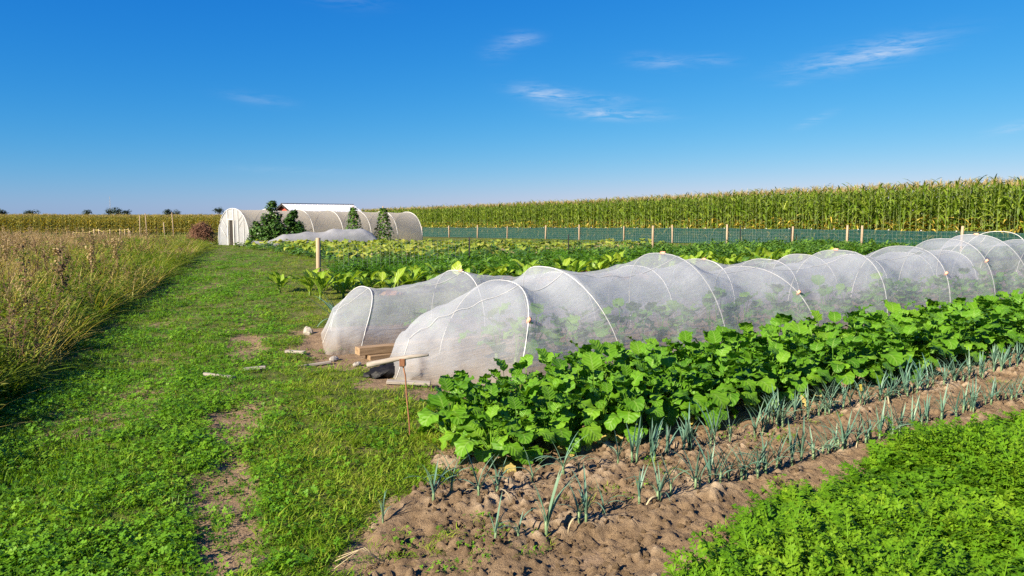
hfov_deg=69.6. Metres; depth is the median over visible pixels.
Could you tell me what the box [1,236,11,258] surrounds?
tall weed
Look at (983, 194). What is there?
maize plant
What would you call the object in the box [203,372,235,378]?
wood scrap
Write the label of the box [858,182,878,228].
maize plant
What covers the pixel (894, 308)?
leafy green
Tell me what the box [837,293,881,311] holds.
brassica plant
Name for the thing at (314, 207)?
shed
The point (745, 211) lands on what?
maize plant
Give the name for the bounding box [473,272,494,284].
chard plant
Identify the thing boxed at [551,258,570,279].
chard plant
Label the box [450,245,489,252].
squash plant
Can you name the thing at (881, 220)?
maize plant
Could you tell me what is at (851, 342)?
leafy green
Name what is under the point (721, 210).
maize plant
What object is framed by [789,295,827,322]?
brassica plant
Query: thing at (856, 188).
maize plant
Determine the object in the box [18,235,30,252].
tall weed
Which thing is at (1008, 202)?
maize plant
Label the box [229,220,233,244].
door
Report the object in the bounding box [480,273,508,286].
chard plant
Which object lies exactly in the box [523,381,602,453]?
leafy green
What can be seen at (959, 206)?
maize plant
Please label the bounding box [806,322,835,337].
leafy green
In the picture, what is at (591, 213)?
maize plant
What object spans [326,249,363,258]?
squash plant
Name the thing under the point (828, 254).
chard plant
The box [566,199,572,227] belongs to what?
maize plant
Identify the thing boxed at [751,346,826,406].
leafy green
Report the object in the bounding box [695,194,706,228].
maize plant
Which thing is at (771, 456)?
leek
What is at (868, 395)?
leek
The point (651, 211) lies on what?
maize plant
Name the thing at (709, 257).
chard plant
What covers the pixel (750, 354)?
leafy green
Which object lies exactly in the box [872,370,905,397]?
leek
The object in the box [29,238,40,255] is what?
tall weed
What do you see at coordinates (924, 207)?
maize plant
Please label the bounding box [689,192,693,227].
maize plant
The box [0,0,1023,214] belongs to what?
sky
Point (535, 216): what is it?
maize plant
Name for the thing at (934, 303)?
leafy green
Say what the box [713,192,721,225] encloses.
maize plant
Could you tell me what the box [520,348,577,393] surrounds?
leafy green
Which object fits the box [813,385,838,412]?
leek
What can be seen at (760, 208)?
maize plant
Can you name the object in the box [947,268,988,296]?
brassica plant
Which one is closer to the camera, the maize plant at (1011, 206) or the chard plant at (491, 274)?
the chard plant at (491, 274)
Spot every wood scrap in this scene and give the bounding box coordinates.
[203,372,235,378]
[244,366,265,370]
[285,350,305,353]
[300,361,330,366]
[386,379,430,385]
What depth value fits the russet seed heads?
25.15 m
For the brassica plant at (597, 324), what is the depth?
8.56 m
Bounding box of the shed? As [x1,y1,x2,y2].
[276,203,360,211]
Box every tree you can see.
[23,209,40,214]
[105,208,115,214]
[112,207,123,214]
[162,209,173,214]
[213,207,223,214]
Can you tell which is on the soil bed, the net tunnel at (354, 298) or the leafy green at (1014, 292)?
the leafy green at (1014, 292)
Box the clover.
[0,252,478,575]
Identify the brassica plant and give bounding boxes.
[404,308,435,333]
[427,307,464,337]
[458,302,529,358]
[460,301,487,325]
[474,316,547,363]
[476,303,504,325]
[503,302,560,355]
[508,296,531,318]
[531,297,556,324]
[537,313,590,359]
[550,306,595,349]
[555,297,576,317]
[574,305,623,353]
[577,295,598,320]
[593,294,613,309]
[599,298,654,345]
[618,289,646,313]
[618,301,671,342]
[634,304,690,340]
[655,300,707,343]
[659,294,684,311]
[662,285,687,301]
[668,303,708,325]
[680,293,738,331]
[689,287,739,328]
[716,291,773,322]
[716,298,762,332]
[748,283,797,315]
[753,292,795,323]
[782,291,811,319]
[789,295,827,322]
[803,275,855,319]
[804,286,849,321]
[826,283,857,316]
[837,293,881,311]
[854,282,891,304]
[860,283,901,311]
[861,278,924,306]
[864,272,910,308]
[892,280,941,309]
[894,276,932,308]
[907,278,942,300]
[914,275,956,308]
[929,275,959,302]
[935,283,974,303]
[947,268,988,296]
[954,281,989,297]
[964,265,997,293]
[968,275,1009,295]
[981,272,1003,292]
[985,275,1023,296]
[996,269,1020,295]
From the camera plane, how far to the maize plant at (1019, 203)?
30.97 m
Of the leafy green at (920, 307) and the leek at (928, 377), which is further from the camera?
the leafy green at (920, 307)
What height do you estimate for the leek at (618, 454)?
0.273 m
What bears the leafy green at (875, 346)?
on the soil bed
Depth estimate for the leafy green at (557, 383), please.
5.50 m
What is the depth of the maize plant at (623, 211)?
54.94 m
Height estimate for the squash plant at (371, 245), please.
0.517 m
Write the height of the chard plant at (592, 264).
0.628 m
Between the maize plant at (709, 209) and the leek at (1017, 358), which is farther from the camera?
the maize plant at (709, 209)
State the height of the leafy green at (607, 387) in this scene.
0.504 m
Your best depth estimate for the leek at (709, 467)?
4.43 m
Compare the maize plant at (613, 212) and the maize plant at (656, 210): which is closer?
the maize plant at (656, 210)
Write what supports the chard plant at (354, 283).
on the ground at (242, 527)
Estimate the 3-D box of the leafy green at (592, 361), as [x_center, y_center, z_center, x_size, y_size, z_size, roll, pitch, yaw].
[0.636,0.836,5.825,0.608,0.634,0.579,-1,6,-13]
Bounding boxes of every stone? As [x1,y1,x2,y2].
[303,326,313,334]
[329,356,338,361]
[353,362,360,366]
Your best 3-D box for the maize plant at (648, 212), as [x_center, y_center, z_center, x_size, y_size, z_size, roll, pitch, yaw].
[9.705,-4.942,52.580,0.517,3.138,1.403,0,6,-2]
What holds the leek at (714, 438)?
on the soil bed
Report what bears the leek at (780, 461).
on the soil bed
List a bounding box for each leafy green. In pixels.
[417,375,482,441]
[425,374,479,432]
[437,381,512,447]
[439,384,535,451]
[453,370,495,412]
[454,405,532,472]
[460,377,539,410]
[483,381,541,433]
[484,358,521,400]
[485,396,559,464]
[496,354,552,395]
[498,374,547,417]
[510,374,582,429]
[514,385,580,456]
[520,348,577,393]
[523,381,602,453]
[524,371,595,426]
[540,357,596,407]
[546,352,609,376]
[563,340,613,378]
[564,363,607,402]
[565,352,622,419]
[568,339,631,392]
[574,370,642,443]
[574,376,621,412]
[594,344,639,377]
[594,371,672,443]
[601,341,650,378]
[602,364,663,399]
[606,341,667,396]
[608,336,660,367]
[609,359,633,393]
[615,366,699,429]
[622,351,685,403]
[634,342,679,391]
[641,355,715,426]
[644,338,691,365]
[649,357,715,395]
[653,347,693,377]
[657,340,725,378]
[661,362,739,428]
[662,330,708,360]
[678,351,722,395]
[691,363,760,410]
[692,334,712,359]
[694,350,763,408]
[695,341,742,397]
[703,325,741,360]
[703,330,734,368]
[716,329,773,364]
[720,357,779,411]
[734,322,773,351]
[736,345,776,388]
[738,332,761,376]
[743,332,804,368]
[743,342,794,378]
[744,313,792,341]
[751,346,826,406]
[752,321,797,354]
[753,351,798,407]
[768,340,788,365]
[778,350,832,397]
[784,323,831,353]
[784,341,849,396]
[786,322,831,376]
[789,335,833,380]
[791,324,837,353]
[792,320,811,343]
[801,337,865,390]
[802,329,860,375]
[804,310,832,340]
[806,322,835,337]
[810,323,840,345]
[810,335,894,384]
[826,328,880,362]
[828,311,843,326]
[836,312,869,348]
[841,306,887,327]
[841,336,903,380]
[842,304,872,328]
[853,323,904,361]
[855,332,908,381]
[856,311,876,332]
[859,317,928,341]
[863,314,909,344]
[870,324,942,373]
[875,338,929,383]
[876,310,897,324]
[877,301,902,319]
[880,331,916,357]
[881,299,915,323]
[885,319,947,369]
[899,308,908,315]
[899,324,968,368]
[909,306,949,319]
[909,316,937,327]
[910,317,967,360]
[912,319,958,354]
[915,305,950,320]
[916,311,979,363]
[925,297,950,308]
[927,307,975,328]
[929,322,989,361]
[933,312,979,342]
[934,305,982,341]
[934,326,973,341]
[938,302,947,311]
[941,297,967,311]
[943,310,1005,359]
[948,305,1010,356]
[949,303,968,320]
[963,313,1017,350]
[965,298,989,313]
[966,295,993,310]
[966,298,1001,325]
[973,304,1022,328]
[975,308,1023,351]
[979,307,1016,333]
[983,295,1014,310]
[983,319,1022,350]
[987,300,1011,321]
[995,292,1023,305]
[998,291,1013,304]
[998,312,1023,338]
[1002,303,1023,326]
[1004,313,1023,338]
[1008,289,1019,303]
[1018,303,1023,330]
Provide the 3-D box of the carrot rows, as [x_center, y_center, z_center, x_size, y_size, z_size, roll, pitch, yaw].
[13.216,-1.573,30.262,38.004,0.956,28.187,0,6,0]
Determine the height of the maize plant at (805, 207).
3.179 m
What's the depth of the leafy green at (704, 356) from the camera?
6.41 m
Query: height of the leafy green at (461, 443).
0.461 m
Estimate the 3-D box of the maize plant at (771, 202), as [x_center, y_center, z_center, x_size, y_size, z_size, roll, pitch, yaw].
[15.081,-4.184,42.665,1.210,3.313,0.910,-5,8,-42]
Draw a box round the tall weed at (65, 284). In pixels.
[51,241,71,303]
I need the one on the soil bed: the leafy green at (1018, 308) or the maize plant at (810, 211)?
the leafy green at (1018, 308)
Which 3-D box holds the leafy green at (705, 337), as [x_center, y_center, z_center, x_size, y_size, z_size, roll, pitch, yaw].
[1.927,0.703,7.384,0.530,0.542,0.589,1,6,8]
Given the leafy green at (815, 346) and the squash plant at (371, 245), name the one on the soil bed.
the leafy green at (815, 346)
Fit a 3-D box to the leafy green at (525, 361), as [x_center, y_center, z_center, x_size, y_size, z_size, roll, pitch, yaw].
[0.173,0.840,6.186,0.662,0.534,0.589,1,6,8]
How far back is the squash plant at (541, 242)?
35.54 m
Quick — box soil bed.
[363,341,1023,575]
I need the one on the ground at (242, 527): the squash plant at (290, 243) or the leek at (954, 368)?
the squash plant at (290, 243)
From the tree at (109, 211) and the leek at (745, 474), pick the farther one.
the tree at (109, 211)
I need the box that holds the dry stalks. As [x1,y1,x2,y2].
[334,547,380,568]
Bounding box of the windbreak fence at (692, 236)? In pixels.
[421,224,1023,252]
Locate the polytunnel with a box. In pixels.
[218,208,422,245]
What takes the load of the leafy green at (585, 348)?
on the soil bed
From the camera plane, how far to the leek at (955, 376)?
7.16 m
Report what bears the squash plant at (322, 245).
on the ground at (242, 527)
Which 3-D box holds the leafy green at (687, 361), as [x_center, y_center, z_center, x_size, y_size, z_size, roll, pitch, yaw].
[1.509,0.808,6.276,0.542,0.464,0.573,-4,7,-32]
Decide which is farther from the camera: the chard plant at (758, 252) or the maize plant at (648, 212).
the maize plant at (648, 212)
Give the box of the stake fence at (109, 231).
[73,228,130,236]
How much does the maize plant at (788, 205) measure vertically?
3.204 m
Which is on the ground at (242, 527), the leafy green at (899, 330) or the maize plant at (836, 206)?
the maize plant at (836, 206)
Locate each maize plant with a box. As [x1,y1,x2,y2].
[457,206,468,227]
[517,202,526,226]
[532,203,538,227]
[538,200,541,227]
[543,203,552,225]
[553,203,561,226]
[561,199,570,226]
[563,202,570,227]
[564,203,572,227]
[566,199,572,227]
[571,199,581,224]
[581,198,587,227]
[587,200,592,227]
[588,199,594,226]
[594,199,597,227]
[597,200,602,227]
[604,197,607,227]
[607,199,616,227]
[611,197,624,227]
[616,197,624,223]
[628,197,638,227]
[631,198,643,227]
[632,198,645,227]
[632,199,635,226]
[636,198,640,227]
[639,198,645,227]
[641,198,647,224]
[642,194,655,227]
[647,199,650,227]
[650,196,656,227]
[652,198,664,227]
[653,195,666,227]
[654,195,659,226]
[657,196,660,227]
[658,194,668,227]
[660,193,669,227]
[661,197,679,224]
[664,196,670,227]
[666,196,673,224]
[667,195,679,227]
[669,194,682,227]
[673,195,684,227]
[673,195,689,223]
[674,194,679,224]
[674,196,677,225]
[678,195,694,227]
[682,194,686,227]
[684,193,700,227]
[688,194,700,228]
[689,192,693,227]
[689,196,699,227]
[690,191,706,228]
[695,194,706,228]
[700,194,705,228]
[701,193,710,228]
[703,191,715,228]
[703,193,711,228]
[704,194,706,227]
[709,193,722,227]
[711,194,715,227]
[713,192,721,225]
[713,193,719,227]
[714,191,730,227]
[718,192,729,218]
[719,195,726,227]
[724,191,731,227]
[726,193,736,227]
[728,192,742,226]
[730,192,737,227]
[733,192,739,227]
[734,192,750,224]
[735,189,743,228]
[736,191,754,227]
[736,192,741,228]
[737,188,752,227]
[738,193,754,226]
[746,191,758,228]
[747,189,764,227]
[747,191,764,227]
[750,188,769,228]
[758,191,764,222]
[758,191,777,227]
[758,193,775,228]
[760,187,774,228]
[765,188,785,228]
[767,191,775,227]
[768,189,785,228]
[769,189,774,227]
[769,190,790,228]
[775,190,787,228]
[775,191,783,228]
[778,190,799,228]
[780,189,797,228]
[784,188,796,226]
[786,186,809,223]
[787,186,797,238]
[790,189,807,228]
[792,187,808,228]
[798,189,809,228]
[800,189,818,228]
[802,188,826,229]
[804,187,825,227]
[807,187,814,228]
[809,187,823,227]
[813,184,833,227]
[820,184,843,229]
[822,188,829,229]
[825,186,833,229]
[830,186,852,229]
[833,187,852,229]
[834,186,858,229]
[834,187,839,229]
[836,185,842,229]
[838,183,859,225]
[839,188,859,228]
[848,184,874,228]
[850,185,861,228]
[855,186,868,227]
[856,184,884,228]
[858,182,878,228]
[858,186,866,228]
[865,185,888,228]
[869,183,892,229]
[874,182,883,229]
[877,183,897,229]
[880,184,895,229]
[887,183,908,230]
[888,182,906,229]
[888,186,907,230]
[901,184,906,230]
[903,181,927,230]
[904,181,921,230]
[904,184,917,230]
[904,184,928,230]
[913,184,947,230]
[915,180,929,230]
[916,180,933,230]
[917,180,940,230]
[923,184,945,230]
[925,178,953,230]
[937,180,954,230]
[943,183,963,230]
[944,182,956,230]
[946,179,981,230]
[948,180,960,230]
[948,181,968,230]
[953,177,982,230]
[961,175,989,230]
[964,178,997,231]
[966,179,978,230]
[975,179,996,231]
[977,177,1016,230]
[979,176,1011,231]
[981,179,1005,231]
[992,179,1023,229]
[994,180,1018,231]
[996,177,1004,230]
[1003,180,1010,232]
[1010,176,1023,232]
[1013,181,1023,230]
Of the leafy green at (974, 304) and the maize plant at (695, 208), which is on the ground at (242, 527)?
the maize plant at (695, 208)
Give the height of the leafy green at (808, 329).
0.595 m
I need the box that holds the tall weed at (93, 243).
[87,233,97,257]
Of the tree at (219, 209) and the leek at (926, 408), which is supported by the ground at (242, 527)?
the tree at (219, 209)
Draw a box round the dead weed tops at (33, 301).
[0,226,209,381]
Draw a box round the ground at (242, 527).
[0,215,1023,575]
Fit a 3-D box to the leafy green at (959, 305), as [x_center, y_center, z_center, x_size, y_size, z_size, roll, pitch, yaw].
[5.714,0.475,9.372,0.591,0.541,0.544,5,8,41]
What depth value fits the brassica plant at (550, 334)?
8.56 m
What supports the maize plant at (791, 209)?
on the ground at (242, 527)
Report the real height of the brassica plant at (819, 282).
0.770 m
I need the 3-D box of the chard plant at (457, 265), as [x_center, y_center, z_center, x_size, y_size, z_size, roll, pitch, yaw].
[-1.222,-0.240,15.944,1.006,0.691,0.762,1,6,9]
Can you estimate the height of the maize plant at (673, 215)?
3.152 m
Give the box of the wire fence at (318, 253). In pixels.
[316,226,791,271]
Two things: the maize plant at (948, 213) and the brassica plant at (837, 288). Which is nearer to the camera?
the brassica plant at (837, 288)
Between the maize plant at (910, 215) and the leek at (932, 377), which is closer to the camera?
the leek at (932, 377)
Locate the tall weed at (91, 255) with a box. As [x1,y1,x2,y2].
[85,244,99,272]
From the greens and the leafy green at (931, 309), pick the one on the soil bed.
the leafy green at (931, 309)
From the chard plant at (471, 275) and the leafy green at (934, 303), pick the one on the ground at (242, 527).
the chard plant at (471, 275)
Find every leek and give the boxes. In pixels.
[304,290,357,326]
[378,492,391,522]
[404,457,463,500]
[425,446,473,490]
[456,447,509,495]
[474,457,510,502]
[489,494,508,538]
[498,508,534,535]
[510,445,562,483]
[533,432,588,473]
[534,466,575,535]
[553,455,600,470]
[558,480,592,528]
[571,462,604,521]
[593,477,628,512]
[607,430,636,463]
[625,417,644,462]
[626,423,644,462]
[629,469,679,500]
[634,464,648,503]
[638,419,666,457]
[646,452,681,504]
[651,422,665,459]
[661,454,696,494]
[665,424,679,455]
[669,442,707,489]
[675,402,703,449]
[676,416,690,449]
[679,412,697,450]
[683,424,700,445]
[692,435,714,482]
[693,447,721,487]
[694,400,719,445]
[704,442,738,482]
[705,406,729,442]
[705,441,729,478]
[706,442,754,479]
[716,404,743,441]
[718,454,750,479]
[722,444,770,480]
[728,443,762,479]
[731,434,779,473]
[734,425,795,473]
[738,440,767,478]
[743,392,776,434]
[744,401,767,437]
[752,393,786,431]
[755,447,784,464]
[756,433,800,468]
[758,435,801,468]
[762,392,808,426]
[762,438,767,470]
[763,393,793,423]
[764,395,775,423]
[769,387,794,424]
[774,392,799,422]
[787,430,820,460]
[788,421,799,465]
[791,389,806,419]
[793,390,819,416]
[795,419,807,458]
[799,380,844,410]
[800,377,835,415]
[800,425,841,459]
[804,436,832,459]
[805,384,815,419]
[809,419,851,453]
[810,422,845,453]
[811,382,834,414]
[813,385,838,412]
[814,417,864,448]
[816,430,840,449]
[820,426,838,450]
[821,382,851,407]
[822,379,840,408]
[822,391,832,413]
[827,415,860,449]
[829,379,860,404]
[830,407,860,448]
[841,383,849,408]
[845,416,871,444]
[849,420,867,446]
[850,381,872,404]
[854,380,872,403]
[856,410,889,440]
[859,411,873,443]
[862,378,883,402]
[867,374,904,403]
[867,401,912,433]
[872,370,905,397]
[872,397,887,438]
[874,370,888,400]
[878,396,917,432]
[882,379,901,399]
[885,374,900,398]
[885,405,913,434]
[885,409,900,433]
[886,367,920,396]
[893,375,903,396]
[898,403,905,428]
[899,356,912,391]
[900,363,932,392]
[902,371,910,396]
[904,395,919,425]
[906,353,934,379]
[908,394,941,423]
[912,362,930,392]
[921,394,931,423]
[922,354,939,389]
[924,360,948,386]
[935,381,949,419]
[936,381,979,416]
[936,394,962,417]
[937,352,974,379]
[937,356,975,380]
[938,362,955,384]
[939,358,966,381]
[942,358,956,380]
[951,354,972,380]
[953,387,982,409]
[955,381,968,412]
[966,359,982,380]
[966,385,980,411]
[967,386,985,410]
[969,381,984,404]
[976,356,998,378]
[978,349,999,371]
[978,356,985,376]
[979,386,1003,404]
[980,378,1006,404]
[984,375,1011,399]
[990,343,1006,367]
[996,349,1012,371]
[997,348,1009,368]
[999,376,1023,401]
[1005,345,1015,366]
[1006,377,1023,399]
[1013,347,1023,366]
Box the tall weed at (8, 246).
[0,235,16,269]
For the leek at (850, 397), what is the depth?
6.30 m
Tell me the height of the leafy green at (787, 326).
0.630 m
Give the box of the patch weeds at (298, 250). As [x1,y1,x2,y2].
[233,239,667,262]
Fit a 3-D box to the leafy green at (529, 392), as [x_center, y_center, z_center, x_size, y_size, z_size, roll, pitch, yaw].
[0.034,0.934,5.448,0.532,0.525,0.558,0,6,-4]
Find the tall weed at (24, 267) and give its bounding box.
[13,242,32,295]
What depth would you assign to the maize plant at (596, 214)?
57.89 m
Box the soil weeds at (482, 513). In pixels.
[318,358,1021,575]
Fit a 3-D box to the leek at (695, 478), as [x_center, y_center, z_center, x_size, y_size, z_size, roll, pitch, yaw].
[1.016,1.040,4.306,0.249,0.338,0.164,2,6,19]
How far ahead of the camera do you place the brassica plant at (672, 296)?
12.35 m
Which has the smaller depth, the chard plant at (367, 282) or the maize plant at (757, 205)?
the chard plant at (367, 282)
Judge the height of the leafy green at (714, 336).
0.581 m
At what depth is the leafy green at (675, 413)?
5.78 m
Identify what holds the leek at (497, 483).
on the soil bed
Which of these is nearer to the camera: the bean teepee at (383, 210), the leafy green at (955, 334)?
the leafy green at (955, 334)
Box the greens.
[337,237,1023,275]
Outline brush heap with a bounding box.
[185,221,217,243]
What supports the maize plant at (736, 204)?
on the ground at (242, 527)
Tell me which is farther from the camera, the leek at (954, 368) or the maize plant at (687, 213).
the maize plant at (687, 213)
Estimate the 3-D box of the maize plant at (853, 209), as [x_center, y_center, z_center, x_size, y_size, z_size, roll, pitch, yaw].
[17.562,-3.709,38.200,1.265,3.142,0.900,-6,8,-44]
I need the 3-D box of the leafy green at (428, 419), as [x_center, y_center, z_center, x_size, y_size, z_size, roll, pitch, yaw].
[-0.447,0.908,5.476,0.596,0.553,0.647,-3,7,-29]
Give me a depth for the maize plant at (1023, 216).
30.99 m
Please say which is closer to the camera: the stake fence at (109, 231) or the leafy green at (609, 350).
the leafy green at (609, 350)
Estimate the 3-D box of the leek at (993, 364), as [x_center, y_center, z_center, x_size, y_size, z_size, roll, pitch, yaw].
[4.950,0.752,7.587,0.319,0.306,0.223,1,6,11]
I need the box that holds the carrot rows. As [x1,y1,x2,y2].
[321,239,1023,281]
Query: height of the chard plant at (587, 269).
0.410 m
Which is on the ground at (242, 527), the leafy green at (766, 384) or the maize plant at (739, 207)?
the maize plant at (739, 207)
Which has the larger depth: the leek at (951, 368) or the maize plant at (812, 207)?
the maize plant at (812, 207)
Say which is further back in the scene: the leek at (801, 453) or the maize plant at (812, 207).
the maize plant at (812, 207)
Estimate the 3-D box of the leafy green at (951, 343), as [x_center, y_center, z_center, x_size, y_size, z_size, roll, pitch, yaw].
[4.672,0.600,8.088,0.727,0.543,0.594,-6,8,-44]
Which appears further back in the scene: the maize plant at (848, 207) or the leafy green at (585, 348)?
the maize plant at (848, 207)
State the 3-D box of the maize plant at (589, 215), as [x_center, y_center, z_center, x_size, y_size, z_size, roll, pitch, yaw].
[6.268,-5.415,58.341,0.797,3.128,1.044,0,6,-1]
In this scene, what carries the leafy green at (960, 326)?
on the soil bed
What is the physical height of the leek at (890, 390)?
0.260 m
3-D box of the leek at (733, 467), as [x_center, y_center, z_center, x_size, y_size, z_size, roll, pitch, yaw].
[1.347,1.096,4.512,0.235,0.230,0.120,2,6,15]
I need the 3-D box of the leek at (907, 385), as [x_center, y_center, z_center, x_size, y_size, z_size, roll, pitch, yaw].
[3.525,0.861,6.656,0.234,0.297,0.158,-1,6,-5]
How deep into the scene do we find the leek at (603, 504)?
3.96 m
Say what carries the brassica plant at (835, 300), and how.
on the ground at (242, 527)
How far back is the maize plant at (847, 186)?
38.23 m
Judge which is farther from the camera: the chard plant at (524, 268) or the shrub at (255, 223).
the shrub at (255, 223)
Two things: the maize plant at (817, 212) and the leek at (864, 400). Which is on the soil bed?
the leek at (864, 400)
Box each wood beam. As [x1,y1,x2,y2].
[355,334,498,355]
[365,343,486,359]
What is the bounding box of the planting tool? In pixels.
[366,354,428,435]
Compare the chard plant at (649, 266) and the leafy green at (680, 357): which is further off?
the chard plant at (649, 266)
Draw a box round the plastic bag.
[363,361,406,378]
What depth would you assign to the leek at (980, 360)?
7.44 m
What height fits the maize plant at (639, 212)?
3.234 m
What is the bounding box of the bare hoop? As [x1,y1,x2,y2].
[951,231,1023,274]
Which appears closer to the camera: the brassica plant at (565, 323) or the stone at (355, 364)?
the stone at (355, 364)
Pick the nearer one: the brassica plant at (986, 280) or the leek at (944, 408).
the leek at (944, 408)
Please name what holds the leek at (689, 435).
on the soil bed
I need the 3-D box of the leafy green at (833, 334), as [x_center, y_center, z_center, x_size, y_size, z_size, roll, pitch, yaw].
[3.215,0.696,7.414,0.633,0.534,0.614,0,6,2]
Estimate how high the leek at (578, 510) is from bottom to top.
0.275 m
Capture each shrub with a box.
[247,221,269,243]
[249,200,292,241]
[277,209,311,234]
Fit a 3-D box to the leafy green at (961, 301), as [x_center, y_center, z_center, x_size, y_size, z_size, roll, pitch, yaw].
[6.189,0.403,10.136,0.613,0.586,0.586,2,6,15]
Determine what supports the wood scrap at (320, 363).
on the ground at (242, 527)
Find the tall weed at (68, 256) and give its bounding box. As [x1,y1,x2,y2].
[64,255,72,274]
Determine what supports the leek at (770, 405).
on the soil bed
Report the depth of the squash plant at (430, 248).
29.41 m
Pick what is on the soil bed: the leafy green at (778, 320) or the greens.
the leafy green at (778, 320)
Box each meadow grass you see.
[0,230,227,422]
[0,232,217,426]
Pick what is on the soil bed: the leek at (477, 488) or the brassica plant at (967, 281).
the leek at (477, 488)
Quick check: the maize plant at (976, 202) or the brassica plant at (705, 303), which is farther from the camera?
the maize plant at (976, 202)
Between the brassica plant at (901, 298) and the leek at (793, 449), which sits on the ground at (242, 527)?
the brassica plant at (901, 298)
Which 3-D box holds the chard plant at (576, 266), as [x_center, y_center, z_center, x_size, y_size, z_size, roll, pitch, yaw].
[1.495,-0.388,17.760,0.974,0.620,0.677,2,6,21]
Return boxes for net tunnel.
[321,250,978,354]
[391,233,1023,384]
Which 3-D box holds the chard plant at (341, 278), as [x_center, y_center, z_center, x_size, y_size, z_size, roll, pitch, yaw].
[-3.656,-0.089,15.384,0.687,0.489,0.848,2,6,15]
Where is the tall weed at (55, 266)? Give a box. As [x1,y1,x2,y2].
[50,243,67,298]
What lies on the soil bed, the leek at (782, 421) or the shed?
the leek at (782, 421)
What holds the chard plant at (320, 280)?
on the ground at (242, 527)
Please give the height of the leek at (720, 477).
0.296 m
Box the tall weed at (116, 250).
[110,238,123,274]
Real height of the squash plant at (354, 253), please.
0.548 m
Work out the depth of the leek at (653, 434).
4.97 m
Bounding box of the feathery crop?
[661,406,1023,575]
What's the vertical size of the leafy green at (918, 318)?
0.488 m
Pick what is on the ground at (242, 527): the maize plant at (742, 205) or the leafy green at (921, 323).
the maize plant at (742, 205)
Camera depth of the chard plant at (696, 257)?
21.24 m
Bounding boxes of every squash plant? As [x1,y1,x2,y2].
[245,239,282,244]
[269,241,303,245]
[284,244,312,250]
[293,242,326,249]
[306,242,347,253]
[310,246,358,254]
[323,243,355,246]
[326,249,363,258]
[336,248,389,259]
[338,247,369,253]
[345,242,383,248]
[351,240,381,248]
[358,248,394,256]
[365,245,400,252]
[373,238,405,244]
[373,240,409,244]
[392,244,424,248]
[395,247,420,253]
[404,242,434,246]
[408,244,438,248]
[414,246,447,250]
[420,248,458,256]
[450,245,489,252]
[476,239,506,243]
[503,245,539,251]
[510,242,533,247]
[511,243,545,249]
[516,241,550,245]
[540,242,570,247]
[601,238,624,244]
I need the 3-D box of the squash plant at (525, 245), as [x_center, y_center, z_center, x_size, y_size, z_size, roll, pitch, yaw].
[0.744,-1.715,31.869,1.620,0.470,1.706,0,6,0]
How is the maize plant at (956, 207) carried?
on the ground at (242, 527)
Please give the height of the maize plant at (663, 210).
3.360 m
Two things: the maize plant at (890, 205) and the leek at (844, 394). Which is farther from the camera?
the maize plant at (890, 205)
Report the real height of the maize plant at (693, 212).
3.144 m
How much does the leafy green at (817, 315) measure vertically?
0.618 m
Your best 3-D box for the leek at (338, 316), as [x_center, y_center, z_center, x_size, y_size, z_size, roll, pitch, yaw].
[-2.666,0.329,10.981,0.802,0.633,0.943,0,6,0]
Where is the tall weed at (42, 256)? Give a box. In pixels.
[40,246,48,273]
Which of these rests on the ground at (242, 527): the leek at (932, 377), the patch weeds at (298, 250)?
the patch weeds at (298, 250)
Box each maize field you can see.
[0,213,221,234]
[359,174,1023,232]
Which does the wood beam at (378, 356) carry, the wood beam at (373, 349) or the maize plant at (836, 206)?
the wood beam at (373, 349)
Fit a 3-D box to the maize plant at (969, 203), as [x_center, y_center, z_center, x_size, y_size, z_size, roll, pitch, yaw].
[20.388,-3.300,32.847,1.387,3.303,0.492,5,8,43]
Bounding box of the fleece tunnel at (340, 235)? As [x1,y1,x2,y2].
[251,228,376,247]
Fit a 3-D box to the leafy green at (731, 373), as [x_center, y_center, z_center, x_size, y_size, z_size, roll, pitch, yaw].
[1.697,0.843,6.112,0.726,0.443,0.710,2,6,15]
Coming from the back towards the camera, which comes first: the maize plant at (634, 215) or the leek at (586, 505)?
the maize plant at (634, 215)
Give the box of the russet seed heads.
[0,225,192,330]
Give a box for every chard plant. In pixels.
[260,271,294,292]
[289,267,320,295]
[295,268,321,278]
[307,269,338,300]
[323,268,351,289]
[327,272,350,293]
[330,271,362,297]
[346,277,363,291]
[347,270,368,288]
[355,270,381,294]
[373,272,389,289]
[380,267,419,295]
[391,271,403,286]
[399,267,430,293]
[403,271,425,287]
[406,265,428,279]
[411,270,443,289]
[423,274,458,291]
[425,263,450,276]
[435,261,480,288]
[458,268,483,284]
[464,271,482,285]
[469,265,488,275]
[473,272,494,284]
[480,264,507,279]
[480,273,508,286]
[488,265,510,282]
[500,263,513,279]
[502,270,524,284]
[512,259,538,278]
[516,265,529,281]
[526,263,554,280]
[526,264,541,285]
[546,255,575,263]
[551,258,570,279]
[558,260,593,282]
[582,264,590,272]
[586,258,600,275]
[589,259,609,278]
[591,254,617,272]
[597,258,616,277]
[605,250,627,272]
[609,264,622,271]
[610,268,630,279]
[613,259,637,273]
[619,256,648,279]
[640,262,659,274]
[642,254,668,264]
[656,260,680,274]
[661,255,688,268]
[680,255,706,273]
[683,254,700,265]
[697,251,713,263]
[699,255,713,266]
[701,261,720,272]
[708,256,725,272]
[712,253,744,271]
[734,257,756,269]
[745,247,765,258]
[749,255,765,271]
[755,248,783,267]
[778,253,792,265]
[782,253,801,263]
[818,251,840,261]
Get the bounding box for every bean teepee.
[345,206,362,229]
[373,207,394,239]

